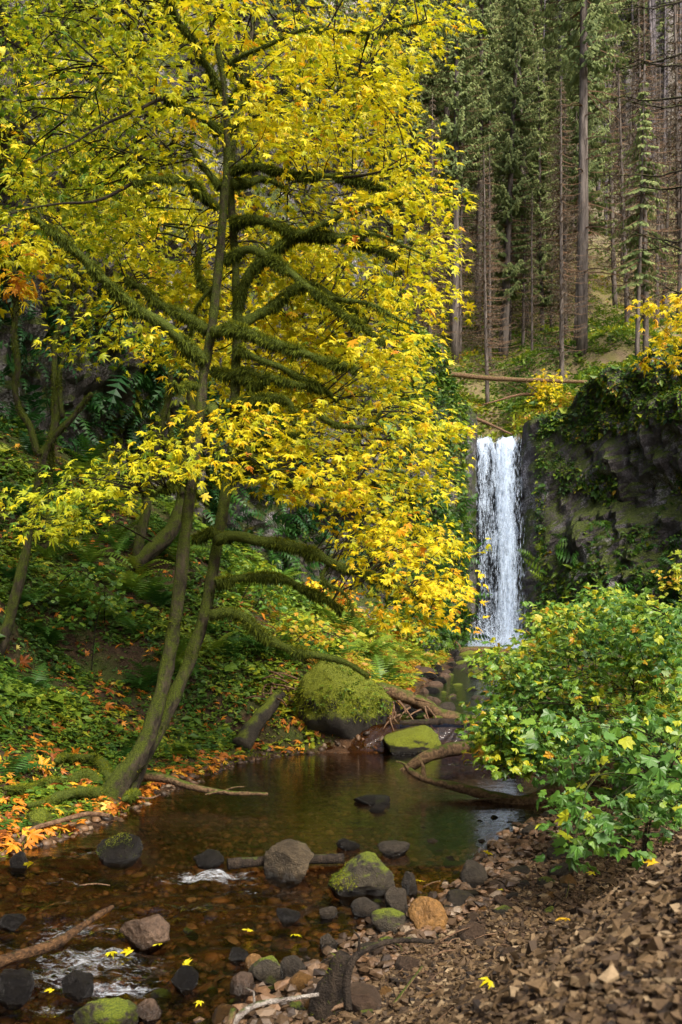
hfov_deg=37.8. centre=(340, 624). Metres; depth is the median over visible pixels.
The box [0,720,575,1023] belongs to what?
creek water
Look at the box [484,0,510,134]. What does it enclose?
conifer
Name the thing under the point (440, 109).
conifer
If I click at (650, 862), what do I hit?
fallen leaf
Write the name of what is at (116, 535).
fern
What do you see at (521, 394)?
fallen branch
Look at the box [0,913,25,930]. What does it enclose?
rock
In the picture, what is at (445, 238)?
conifer
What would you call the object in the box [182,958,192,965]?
fallen leaf
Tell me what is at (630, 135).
conifer
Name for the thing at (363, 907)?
rock
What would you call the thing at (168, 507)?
fern
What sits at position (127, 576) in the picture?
fern
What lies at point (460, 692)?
creek water
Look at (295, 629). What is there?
shrub
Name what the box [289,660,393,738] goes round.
mossy boulder
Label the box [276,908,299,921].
rock
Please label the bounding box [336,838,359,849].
rock
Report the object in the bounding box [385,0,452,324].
conifer
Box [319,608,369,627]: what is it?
fern
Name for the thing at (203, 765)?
fallen leaves
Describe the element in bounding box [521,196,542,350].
conifer
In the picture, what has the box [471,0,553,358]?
conifer
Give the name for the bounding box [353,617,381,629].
fern
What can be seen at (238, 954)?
rock
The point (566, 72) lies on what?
conifer
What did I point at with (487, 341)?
conifer
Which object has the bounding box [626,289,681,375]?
vine maple
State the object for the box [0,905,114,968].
log
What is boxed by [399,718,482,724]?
ledge log
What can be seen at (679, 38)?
snag
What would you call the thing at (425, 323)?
conifer
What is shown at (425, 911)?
orange rock
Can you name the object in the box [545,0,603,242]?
conifer
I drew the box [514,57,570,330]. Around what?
conifer
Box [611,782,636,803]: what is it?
rock
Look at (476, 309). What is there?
shrub
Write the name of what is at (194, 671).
fern
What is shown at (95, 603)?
fern
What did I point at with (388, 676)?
fern
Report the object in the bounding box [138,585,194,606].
fern
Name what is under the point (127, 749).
fern
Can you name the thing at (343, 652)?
fern
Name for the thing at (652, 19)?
snag
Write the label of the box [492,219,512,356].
conifer
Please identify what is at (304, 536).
shrub
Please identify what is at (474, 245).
conifer
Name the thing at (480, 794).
driftwood trunk
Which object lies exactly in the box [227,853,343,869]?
log
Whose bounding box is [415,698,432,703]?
stick
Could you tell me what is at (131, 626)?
fern
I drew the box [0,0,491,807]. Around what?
maple tree
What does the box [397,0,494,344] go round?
conifer
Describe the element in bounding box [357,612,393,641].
fern
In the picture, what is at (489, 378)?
fallen log
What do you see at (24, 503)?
fern
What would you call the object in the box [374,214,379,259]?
conifer
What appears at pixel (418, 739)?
mossy rock
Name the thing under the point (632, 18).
snag
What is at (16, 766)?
fern
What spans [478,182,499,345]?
conifer
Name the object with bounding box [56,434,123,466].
fern
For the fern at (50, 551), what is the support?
on the ground at (608, 950)
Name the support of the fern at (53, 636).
on the ground at (608, 950)
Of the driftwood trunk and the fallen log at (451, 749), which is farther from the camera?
the fallen log at (451, 749)
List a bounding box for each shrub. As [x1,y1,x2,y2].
[0,483,81,551]
[23,550,135,670]
[219,559,299,615]
[272,610,355,665]
[302,531,312,542]
[305,577,362,620]
[343,599,400,644]
[394,617,442,651]
[462,296,483,330]
[526,369,568,411]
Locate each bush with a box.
[454,581,681,791]
[520,694,681,873]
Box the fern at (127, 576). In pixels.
[92,569,171,592]
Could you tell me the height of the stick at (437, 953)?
0.062 m
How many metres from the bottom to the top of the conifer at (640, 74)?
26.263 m
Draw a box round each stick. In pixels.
[14,811,109,841]
[79,883,109,886]
[138,794,160,799]
[226,1008,236,1023]
[245,695,265,698]
[267,683,295,689]
[268,670,283,678]
[270,676,288,683]
[277,672,297,679]
[331,1003,343,1011]
[376,940,407,953]
[392,965,423,1006]
[399,700,413,719]
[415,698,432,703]
[428,949,455,957]
[439,927,469,941]
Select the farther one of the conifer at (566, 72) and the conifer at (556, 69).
the conifer at (556, 69)
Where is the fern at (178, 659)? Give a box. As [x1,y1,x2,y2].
[142,647,210,669]
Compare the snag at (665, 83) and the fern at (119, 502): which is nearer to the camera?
the fern at (119, 502)
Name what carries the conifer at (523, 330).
on the ground at (608, 950)
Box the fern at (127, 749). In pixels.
[98,740,156,759]
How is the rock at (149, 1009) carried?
in the creek water at (312, 804)
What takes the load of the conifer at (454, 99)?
on the ground at (608, 950)
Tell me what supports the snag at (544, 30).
on the ground at (608, 950)
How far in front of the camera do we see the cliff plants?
45.54 m
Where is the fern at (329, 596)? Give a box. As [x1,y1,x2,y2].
[298,588,345,606]
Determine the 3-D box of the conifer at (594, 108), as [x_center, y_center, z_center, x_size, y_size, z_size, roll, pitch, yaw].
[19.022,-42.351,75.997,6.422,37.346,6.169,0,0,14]
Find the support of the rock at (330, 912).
on the ground at (608, 950)
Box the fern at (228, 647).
[200,634,277,659]
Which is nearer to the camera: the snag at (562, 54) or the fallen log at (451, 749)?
the fallen log at (451, 749)
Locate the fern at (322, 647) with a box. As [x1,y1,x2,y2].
[309,631,364,658]
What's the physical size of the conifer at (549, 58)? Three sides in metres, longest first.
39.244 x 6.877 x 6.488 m
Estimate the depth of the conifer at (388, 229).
78.55 m
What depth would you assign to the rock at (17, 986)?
6.88 m
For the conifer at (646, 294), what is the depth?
60.02 m
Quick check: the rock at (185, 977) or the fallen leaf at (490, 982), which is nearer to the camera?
the fallen leaf at (490, 982)
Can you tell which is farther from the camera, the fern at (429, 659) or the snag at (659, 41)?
the snag at (659, 41)
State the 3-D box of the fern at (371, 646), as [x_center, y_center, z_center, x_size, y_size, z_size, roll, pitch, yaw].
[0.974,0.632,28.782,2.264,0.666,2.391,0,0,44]
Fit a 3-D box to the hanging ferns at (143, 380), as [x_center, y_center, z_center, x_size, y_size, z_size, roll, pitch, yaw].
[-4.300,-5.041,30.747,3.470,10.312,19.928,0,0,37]
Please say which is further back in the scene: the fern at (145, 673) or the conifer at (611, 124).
the conifer at (611, 124)
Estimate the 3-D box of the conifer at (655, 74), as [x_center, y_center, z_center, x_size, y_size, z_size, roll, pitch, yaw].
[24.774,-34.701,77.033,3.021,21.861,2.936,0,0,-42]
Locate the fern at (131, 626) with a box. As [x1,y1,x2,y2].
[109,612,165,633]
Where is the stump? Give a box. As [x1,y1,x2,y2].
[308,949,350,1021]
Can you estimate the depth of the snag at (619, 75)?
105.61 m
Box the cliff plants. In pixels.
[373,261,681,653]
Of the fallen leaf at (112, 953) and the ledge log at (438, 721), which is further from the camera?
the ledge log at (438, 721)
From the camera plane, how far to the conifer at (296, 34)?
67.48 m
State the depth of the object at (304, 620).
23.74 m
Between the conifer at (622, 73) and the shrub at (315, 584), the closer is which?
the shrub at (315, 584)
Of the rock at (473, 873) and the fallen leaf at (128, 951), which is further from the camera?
the rock at (473, 873)
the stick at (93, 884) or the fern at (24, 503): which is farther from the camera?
the fern at (24, 503)
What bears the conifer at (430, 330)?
on the ground at (608, 950)
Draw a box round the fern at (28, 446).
[12,429,64,454]
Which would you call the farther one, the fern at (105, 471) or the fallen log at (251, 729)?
the fern at (105, 471)
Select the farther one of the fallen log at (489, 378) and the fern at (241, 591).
the fallen log at (489, 378)
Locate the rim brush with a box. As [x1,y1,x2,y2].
[387,280,681,445]
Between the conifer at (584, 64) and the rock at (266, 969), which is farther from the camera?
the conifer at (584, 64)
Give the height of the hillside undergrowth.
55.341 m
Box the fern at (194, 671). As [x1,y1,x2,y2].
[162,651,216,677]
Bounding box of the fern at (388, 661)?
[361,650,430,669]
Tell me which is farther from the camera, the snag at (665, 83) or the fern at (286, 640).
the snag at (665, 83)
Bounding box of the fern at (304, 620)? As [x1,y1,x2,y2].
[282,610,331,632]
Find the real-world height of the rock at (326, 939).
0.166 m
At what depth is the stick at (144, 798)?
12.96 m
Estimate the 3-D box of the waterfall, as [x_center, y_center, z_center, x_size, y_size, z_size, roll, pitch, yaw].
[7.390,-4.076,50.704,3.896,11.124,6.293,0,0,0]
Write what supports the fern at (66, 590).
on the ground at (608, 950)
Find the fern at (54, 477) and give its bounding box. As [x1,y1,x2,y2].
[32,453,88,482]
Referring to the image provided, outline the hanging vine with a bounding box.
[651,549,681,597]
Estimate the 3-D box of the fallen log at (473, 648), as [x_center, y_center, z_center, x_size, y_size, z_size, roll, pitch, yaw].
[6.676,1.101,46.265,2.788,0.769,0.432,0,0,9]
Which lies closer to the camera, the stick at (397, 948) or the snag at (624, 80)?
the stick at (397, 948)
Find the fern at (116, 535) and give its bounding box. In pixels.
[96,518,149,540]
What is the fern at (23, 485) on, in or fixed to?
on the ground at (608, 950)
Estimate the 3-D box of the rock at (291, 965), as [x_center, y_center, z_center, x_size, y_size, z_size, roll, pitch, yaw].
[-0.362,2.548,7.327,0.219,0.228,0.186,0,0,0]
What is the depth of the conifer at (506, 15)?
101.06 m
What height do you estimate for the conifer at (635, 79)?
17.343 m
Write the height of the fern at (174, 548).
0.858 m
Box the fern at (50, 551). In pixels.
[14,533,94,561]
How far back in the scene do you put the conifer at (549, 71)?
94.32 m
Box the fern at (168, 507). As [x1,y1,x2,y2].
[140,496,205,514]
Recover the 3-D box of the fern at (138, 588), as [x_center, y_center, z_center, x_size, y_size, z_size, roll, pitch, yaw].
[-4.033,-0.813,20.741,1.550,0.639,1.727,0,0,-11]
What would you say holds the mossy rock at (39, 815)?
on the ground at (608, 950)
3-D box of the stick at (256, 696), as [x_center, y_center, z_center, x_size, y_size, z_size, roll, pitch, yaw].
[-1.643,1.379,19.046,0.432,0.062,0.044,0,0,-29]
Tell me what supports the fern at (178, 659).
on the ground at (608, 950)
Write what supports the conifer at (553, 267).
on the ground at (608, 950)
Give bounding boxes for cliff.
[0,0,681,652]
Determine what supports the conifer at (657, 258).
on the ground at (608, 950)
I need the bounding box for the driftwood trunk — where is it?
[396,758,637,803]
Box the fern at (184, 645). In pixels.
[159,639,211,658]
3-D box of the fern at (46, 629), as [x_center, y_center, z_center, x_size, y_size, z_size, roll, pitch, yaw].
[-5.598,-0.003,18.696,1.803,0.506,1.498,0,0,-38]
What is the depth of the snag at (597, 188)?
99.16 m
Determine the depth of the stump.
6.41 m
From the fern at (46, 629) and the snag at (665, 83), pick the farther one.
the snag at (665, 83)
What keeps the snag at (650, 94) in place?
on the ground at (608, 950)
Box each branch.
[142,772,267,795]
[233,988,318,1023]
[342,930,434,1010]
[482,383,558,404]
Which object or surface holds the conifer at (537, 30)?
on the ground at (608, 950)
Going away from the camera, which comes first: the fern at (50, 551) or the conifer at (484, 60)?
the fern at (50, 551)
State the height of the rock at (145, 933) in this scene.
0.331 m
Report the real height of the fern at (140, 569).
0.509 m
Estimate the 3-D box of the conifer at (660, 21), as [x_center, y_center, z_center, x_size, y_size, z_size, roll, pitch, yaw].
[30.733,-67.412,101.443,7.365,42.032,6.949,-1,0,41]
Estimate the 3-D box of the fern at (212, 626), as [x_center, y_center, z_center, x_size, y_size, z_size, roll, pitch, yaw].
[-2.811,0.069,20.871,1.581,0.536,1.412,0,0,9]
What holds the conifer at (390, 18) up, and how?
on the ground at (608, 950)
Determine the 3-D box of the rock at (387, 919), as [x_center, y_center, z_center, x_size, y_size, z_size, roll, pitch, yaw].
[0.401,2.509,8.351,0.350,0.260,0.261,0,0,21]
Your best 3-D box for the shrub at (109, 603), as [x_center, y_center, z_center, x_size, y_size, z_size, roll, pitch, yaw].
[-4.930,-0.221,19.065,1.880,2.462,1.849,0,0,0]
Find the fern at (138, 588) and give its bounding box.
[113,574,185,599]
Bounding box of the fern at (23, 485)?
[0,482,59,496]
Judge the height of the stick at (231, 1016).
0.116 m
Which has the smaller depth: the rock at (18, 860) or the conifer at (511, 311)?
the rock at (18, 860)
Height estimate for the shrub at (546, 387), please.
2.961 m
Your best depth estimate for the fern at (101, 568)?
20.64 m
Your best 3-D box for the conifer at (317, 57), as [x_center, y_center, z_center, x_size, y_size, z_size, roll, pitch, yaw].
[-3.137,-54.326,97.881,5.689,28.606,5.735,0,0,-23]
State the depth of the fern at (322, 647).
23.51 m
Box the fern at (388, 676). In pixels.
[363,654,424,681]
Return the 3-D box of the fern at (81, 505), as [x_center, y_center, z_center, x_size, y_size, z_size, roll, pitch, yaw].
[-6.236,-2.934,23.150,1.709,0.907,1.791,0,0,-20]
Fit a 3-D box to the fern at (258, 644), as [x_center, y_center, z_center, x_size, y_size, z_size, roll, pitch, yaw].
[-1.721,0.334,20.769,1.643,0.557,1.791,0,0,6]
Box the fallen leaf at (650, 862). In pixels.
[643,858,658,865]
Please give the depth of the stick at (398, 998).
6.49 m
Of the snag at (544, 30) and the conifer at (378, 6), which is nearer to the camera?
the conifer at (378, 6)
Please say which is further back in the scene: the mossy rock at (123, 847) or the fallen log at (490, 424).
the fallen log at (490, 424)
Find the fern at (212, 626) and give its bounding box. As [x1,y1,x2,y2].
[180,616,242,632]
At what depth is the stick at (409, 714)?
19.68 m
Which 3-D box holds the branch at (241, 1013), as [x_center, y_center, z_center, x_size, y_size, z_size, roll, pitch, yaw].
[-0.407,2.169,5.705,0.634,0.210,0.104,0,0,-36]
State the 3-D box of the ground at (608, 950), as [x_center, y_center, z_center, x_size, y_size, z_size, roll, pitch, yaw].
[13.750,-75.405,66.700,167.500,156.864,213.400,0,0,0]
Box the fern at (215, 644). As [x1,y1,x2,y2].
[182,630,243,655]
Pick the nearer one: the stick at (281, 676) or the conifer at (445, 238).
the stick at (281, 676)
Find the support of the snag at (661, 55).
on the ground at (608, 950)
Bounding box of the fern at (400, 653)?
[393,643,431,661]
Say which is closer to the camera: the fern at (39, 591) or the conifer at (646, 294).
the fern at (39, 591)
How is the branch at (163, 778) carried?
on the ground at (608, 950)
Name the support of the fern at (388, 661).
on the ground at (608, 950)
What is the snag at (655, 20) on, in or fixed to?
on the ground at (608, 950)
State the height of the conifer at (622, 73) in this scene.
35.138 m
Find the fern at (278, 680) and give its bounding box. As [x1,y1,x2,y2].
[250,662,306,685]
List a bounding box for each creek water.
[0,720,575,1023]
[387,652,543,719]
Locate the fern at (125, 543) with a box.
[81,529,160,554]
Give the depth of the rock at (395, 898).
8.71 m
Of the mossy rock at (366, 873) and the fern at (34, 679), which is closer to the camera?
the mossy rock at (366, 873)
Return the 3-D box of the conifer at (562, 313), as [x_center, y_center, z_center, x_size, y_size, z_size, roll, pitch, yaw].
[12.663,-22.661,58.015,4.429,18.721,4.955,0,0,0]
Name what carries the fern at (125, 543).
on the ground at (608, 950)
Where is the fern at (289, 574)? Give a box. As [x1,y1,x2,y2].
[249,564,306,578]
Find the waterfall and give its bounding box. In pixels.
[465,436,524,649]
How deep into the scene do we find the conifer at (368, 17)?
97.37 m
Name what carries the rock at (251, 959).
in the creek water at (312, 804)
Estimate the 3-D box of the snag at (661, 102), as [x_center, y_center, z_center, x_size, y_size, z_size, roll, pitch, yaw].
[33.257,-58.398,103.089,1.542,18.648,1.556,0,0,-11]
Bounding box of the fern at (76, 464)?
[55,449,133,484]
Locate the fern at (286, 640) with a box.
[241,629,328,660]
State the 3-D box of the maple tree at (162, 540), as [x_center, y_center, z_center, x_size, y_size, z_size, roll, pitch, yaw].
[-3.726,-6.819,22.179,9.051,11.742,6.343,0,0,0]
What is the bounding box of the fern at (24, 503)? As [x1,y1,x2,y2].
[0,483,47,514]
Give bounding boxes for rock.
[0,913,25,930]
[0,968,34,1003]
[9,851,27,867]
[26,807,51,825]
[61,970,93,997]
[72,997,138,1023]
[96,832,142,862]
[119,914,169,950]
[137,998,162,1020]
[171,965,198,990]
[193,849,223,866]
[228,947,248,960]
[229,971,255,994]
[245,953,261,969]
[248,955,280,985]
[263,839,313,882]
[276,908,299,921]
[280,955,305,979]
[319,906,337,918]
[319,933,337,948]
[328,851,394,896]
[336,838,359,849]
[351,897,379,917]
[353,794,389,804]
[369,803,385,810]
[370,908,408,933]
[377,840,409,856]
[383,725,440,753]
[384,886,407,912]
[401,871,416,894]
[408,896,447,929]
[459,860,487,888]
[520,825,539,836]
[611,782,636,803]
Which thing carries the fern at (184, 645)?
on the ground at (608, 950)
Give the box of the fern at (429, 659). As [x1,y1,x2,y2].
[409,647,450,663]
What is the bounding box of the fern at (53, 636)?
[19,619,83,643]
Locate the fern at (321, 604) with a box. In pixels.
[301,598,337,609]
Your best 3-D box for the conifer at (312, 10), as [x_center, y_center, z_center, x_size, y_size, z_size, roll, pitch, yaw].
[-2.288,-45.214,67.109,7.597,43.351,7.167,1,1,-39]
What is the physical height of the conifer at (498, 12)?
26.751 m
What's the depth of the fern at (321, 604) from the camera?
30.12 m
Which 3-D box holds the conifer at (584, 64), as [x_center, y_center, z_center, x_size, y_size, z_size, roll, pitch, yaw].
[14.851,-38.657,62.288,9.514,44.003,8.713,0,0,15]
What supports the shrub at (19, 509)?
on the ground at (608, 950)
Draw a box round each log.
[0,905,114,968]
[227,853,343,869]
[231,689,284,750]
[376,682,475,718]
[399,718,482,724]
[399,738,488,770]
[450,367,586,387]
[455,641,509,652]
[477,417,511,434]
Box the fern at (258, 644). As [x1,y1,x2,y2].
[222,628,299,652]
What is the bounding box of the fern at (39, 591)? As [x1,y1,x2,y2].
[1,580,58,604]
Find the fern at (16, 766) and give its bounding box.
[0,752,57,778]
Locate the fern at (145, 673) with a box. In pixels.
[113,660,199,684]
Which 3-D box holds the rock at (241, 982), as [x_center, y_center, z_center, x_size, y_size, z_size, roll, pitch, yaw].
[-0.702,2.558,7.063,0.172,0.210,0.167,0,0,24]
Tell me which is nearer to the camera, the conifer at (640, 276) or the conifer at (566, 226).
the conifer at (640, 276)
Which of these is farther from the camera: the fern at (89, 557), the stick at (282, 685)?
the fern at (89, 557)
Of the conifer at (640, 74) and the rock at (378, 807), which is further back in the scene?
the conifer at (640, 74)
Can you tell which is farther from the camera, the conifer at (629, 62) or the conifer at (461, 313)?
the conifer at (629, 62)
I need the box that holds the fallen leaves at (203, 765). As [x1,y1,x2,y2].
[0,550,402,857]
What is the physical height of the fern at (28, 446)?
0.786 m
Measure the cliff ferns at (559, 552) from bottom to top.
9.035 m
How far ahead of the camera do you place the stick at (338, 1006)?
6.41 m
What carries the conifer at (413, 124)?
on the ground at (608, 950)
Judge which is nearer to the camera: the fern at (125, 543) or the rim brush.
the fern at (125, 543)
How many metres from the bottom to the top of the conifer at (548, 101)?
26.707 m
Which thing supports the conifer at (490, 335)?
on the ground at (608, 950)
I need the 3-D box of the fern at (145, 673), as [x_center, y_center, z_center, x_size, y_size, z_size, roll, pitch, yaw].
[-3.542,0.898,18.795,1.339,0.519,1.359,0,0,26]
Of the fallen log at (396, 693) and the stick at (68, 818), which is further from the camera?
the fallen log at (396, 693)
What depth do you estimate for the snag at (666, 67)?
102.23 m
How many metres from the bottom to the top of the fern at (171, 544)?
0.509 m
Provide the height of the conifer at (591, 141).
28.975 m
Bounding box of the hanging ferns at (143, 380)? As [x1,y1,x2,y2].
[0,211,384,595]
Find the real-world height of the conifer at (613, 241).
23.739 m
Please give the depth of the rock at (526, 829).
11.10 m
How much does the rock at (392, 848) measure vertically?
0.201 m
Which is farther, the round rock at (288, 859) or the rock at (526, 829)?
the rock at (526, 829)
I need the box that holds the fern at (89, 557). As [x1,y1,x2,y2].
[37,528,131,567]
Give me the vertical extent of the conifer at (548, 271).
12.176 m
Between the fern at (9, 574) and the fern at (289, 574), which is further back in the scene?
the fern at (289, 574)
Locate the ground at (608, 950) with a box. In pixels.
[0,0,681,1023]
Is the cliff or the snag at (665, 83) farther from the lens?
the snag at (665, 83)
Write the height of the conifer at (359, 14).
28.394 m
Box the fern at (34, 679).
[9,662,67,689]
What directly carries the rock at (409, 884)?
on the ground at (608, 950)
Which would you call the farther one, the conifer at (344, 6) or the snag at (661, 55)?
the snag at (661, 55)
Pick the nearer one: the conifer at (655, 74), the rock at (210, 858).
the rock at (210, 858)
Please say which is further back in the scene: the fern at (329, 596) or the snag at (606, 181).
the snag at (606, 181)
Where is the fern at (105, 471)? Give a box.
[80,460,142,483]
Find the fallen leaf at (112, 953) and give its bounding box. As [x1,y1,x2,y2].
[105,951,118,957]
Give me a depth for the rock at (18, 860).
9.87 m
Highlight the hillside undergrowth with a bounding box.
[376,133,681,443]
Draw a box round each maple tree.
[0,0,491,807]
[0,33,373,572]
[0,210,121,658]
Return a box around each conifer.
[272,0,355,124]
[276,0,315,96]
[307,0,330,127]
[311,0,366,205]
[340,0,416,265]
[343,0,373,195]
[347,0,428,288]
[355,0,387,76]
[366,1,445,305]
[369,0,441,312]
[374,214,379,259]
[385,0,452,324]
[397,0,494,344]
[404,94,459,346]
[412,0,495,363]
[417,196,434,329]
[421,111,444,301]
[422,2,453,280]
[423,1,475,299]
[432,0,484,240]
[443,117,476,357]
[448,0,512,335]
[454,150,520,405]
[458,1,485,221]
[462,128,487,304]
[468,0,509,284]
[469,0,502,128]
[470,2,506,209]
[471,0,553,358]
[475,145,505,364]
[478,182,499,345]
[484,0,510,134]
[492,0,556,327]
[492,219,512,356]
[495,2,515,145]
[499,174,521,347]
[501,0,511,64]
[501,0,658,356]
[502,0,562,115]
[505,0,556,288]
[510,147,536,346]
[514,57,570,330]
[516,2,558,236]
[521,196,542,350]
[522,0,559,190]
[524,82,601,384]
[525,0,558,137]
[542,0,617,340]
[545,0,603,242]
[545,180,558,326]
[546,0,575,127]
[548,125,575,311]
[549,0,633,267]
[549,99,576,335]
[550,0,614,194]
[557,194,574,314]
[565,95,602,316]
[568,113,591,306]
[595,29,630,308]
[597,7,626,236]
[600,0,640,186]
[600,0,681,307]
[603,0,681,352]
[603,40,638,326]
[603,75,681,357]
[606,37,633,264]
[613,2,662,129]
[616,81,637,279]
[618,0,673,166]
[619,0,655,297]
[627,59,647,224]
[647,74,675,324]
[648,46,677,311]
[651,75,677,318]
[653,0,681,285]
[660,8,681,320]
[662,4,681,232]
[666,5,681,111]
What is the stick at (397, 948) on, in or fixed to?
on the ground at (608, 950)
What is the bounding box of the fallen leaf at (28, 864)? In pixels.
[24,861,32,866]
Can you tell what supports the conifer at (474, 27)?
on the ground at (608, 950)
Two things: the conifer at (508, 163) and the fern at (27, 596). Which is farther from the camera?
the conifer at (508, 163)
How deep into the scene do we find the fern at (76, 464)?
25.31 m
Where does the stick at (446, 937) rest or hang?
on the ground at (608, 950)
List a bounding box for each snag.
[542,0,548,123]
[552,0,565,121]
[552,0,566,197]
[596,32,602,196]
[601,35,607,235]
[614,5,624,152]
[621,9,628,141]
[626,1,637,170]
[641,0,663,163]
[646,0,660,199]
[647,6,650,157]
[648,0,663,150]
[655,0,666,114]
[656,2,669,125]
[657,0,670,192]
[658,0,669,148]
[660,34,667,142]
[662,0,671,76]
[678,3,681,159]
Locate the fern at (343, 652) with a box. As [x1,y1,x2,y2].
[308,638,369,657]
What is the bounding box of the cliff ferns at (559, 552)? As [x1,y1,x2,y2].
[394,481,681,655]
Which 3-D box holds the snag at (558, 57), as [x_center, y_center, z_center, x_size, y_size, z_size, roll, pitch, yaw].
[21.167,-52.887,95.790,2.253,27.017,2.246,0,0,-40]
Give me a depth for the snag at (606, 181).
92.21 m
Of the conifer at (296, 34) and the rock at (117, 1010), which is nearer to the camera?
the rock at (117, 1010)
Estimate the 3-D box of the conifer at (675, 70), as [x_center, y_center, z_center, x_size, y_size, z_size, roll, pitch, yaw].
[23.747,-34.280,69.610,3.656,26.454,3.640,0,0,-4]
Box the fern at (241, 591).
[219,567,265,596]
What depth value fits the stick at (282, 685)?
19.05 m
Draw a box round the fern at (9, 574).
[0,561,58,578]
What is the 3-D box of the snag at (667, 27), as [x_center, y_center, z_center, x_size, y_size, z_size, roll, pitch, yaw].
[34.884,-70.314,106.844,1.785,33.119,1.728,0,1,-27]
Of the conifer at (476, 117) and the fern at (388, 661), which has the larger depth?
the conifer at (476, 117)
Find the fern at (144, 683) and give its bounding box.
[113,670,174,691]
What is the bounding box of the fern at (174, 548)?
[162,529,209,560]
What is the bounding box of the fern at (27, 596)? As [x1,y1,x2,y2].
[0,593,55,608]
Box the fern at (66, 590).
[32,580,109,611]
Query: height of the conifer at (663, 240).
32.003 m
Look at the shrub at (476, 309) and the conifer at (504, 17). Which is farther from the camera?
the conifer at (504, 17)
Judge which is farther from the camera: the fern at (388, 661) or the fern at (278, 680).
the fern at (388, 661)
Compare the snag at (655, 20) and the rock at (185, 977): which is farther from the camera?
the snag at (655, 20)
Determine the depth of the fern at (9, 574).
18.96 m
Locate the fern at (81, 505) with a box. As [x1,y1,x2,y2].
[55,474,101,514]
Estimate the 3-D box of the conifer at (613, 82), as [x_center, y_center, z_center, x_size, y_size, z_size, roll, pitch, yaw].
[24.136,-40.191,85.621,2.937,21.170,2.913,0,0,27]
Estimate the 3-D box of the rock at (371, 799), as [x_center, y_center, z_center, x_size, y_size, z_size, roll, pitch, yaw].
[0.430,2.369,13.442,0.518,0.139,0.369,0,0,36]
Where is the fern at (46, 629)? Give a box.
[18,615,91,635]
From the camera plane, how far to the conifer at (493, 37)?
87.64 m
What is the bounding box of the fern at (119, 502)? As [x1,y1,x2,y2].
[71,473,156,512]
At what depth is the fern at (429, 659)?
33.45 m
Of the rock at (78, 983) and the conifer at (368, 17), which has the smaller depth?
the rock at (78, 983)
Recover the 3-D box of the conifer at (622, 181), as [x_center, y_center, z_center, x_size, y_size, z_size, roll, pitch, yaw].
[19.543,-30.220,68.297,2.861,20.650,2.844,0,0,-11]
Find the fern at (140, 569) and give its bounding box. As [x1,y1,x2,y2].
[115,555,173,573]
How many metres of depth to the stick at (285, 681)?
19.65 m
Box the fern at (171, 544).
[145,538,197,555]
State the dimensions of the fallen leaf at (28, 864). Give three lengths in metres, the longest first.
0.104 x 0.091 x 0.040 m
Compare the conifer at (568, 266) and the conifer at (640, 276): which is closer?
the conifer at (640, 276)
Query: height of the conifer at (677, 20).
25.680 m
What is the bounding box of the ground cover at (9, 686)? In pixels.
[0,409,450,833]
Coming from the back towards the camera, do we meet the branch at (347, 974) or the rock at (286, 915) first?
the rock at (286, 915)
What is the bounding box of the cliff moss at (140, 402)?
[0,0,422,640]
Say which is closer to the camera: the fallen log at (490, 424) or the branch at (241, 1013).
the branch at (241, 1013)
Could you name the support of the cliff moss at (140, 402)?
attached to the cliff
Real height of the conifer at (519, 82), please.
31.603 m
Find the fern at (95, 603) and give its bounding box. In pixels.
[82,594,133,617]
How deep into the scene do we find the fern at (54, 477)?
23.96 m
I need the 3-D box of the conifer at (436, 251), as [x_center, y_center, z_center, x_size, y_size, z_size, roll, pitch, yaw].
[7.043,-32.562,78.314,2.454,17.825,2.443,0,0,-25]
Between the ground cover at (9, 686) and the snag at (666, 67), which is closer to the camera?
the ground cover at (9, 686)
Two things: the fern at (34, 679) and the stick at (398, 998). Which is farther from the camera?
the fern at (34, 679)
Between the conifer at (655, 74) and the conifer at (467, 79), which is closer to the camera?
the conifer at (655, 74)
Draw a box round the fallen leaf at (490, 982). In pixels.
[479,977,493,987]
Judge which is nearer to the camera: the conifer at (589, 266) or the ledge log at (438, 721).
the ledge log at (438, 721)
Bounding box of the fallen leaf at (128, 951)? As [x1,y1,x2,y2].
[121,947,132,955]
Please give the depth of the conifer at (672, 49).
100.95 m
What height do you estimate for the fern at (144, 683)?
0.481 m
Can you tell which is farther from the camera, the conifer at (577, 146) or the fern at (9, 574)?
the conifer at (577, 146)
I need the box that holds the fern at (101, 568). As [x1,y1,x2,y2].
[62,544,131,580]
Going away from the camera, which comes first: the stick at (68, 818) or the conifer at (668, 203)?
the stick at (68, 818)
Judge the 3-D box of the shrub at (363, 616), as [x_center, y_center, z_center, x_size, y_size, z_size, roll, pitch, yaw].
[1.008,-0.086,32.858,1.968,1.563,1.939,0,0,0]
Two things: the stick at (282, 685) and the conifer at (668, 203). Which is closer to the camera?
the stick at (282, 685)
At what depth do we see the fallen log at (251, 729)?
18.50 m
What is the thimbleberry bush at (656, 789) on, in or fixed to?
on the ground at (608, 950)
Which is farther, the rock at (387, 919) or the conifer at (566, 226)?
the conifer at (566, 226)
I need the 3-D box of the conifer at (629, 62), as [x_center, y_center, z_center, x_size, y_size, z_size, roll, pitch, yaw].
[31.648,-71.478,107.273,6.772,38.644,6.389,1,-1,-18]
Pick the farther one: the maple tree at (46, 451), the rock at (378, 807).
the maple tree at (46, 451)
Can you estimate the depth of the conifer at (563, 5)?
100.59 m
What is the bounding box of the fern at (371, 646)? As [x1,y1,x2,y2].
[354,635,413,656]
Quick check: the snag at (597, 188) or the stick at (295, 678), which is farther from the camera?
the snag at (597, 188)

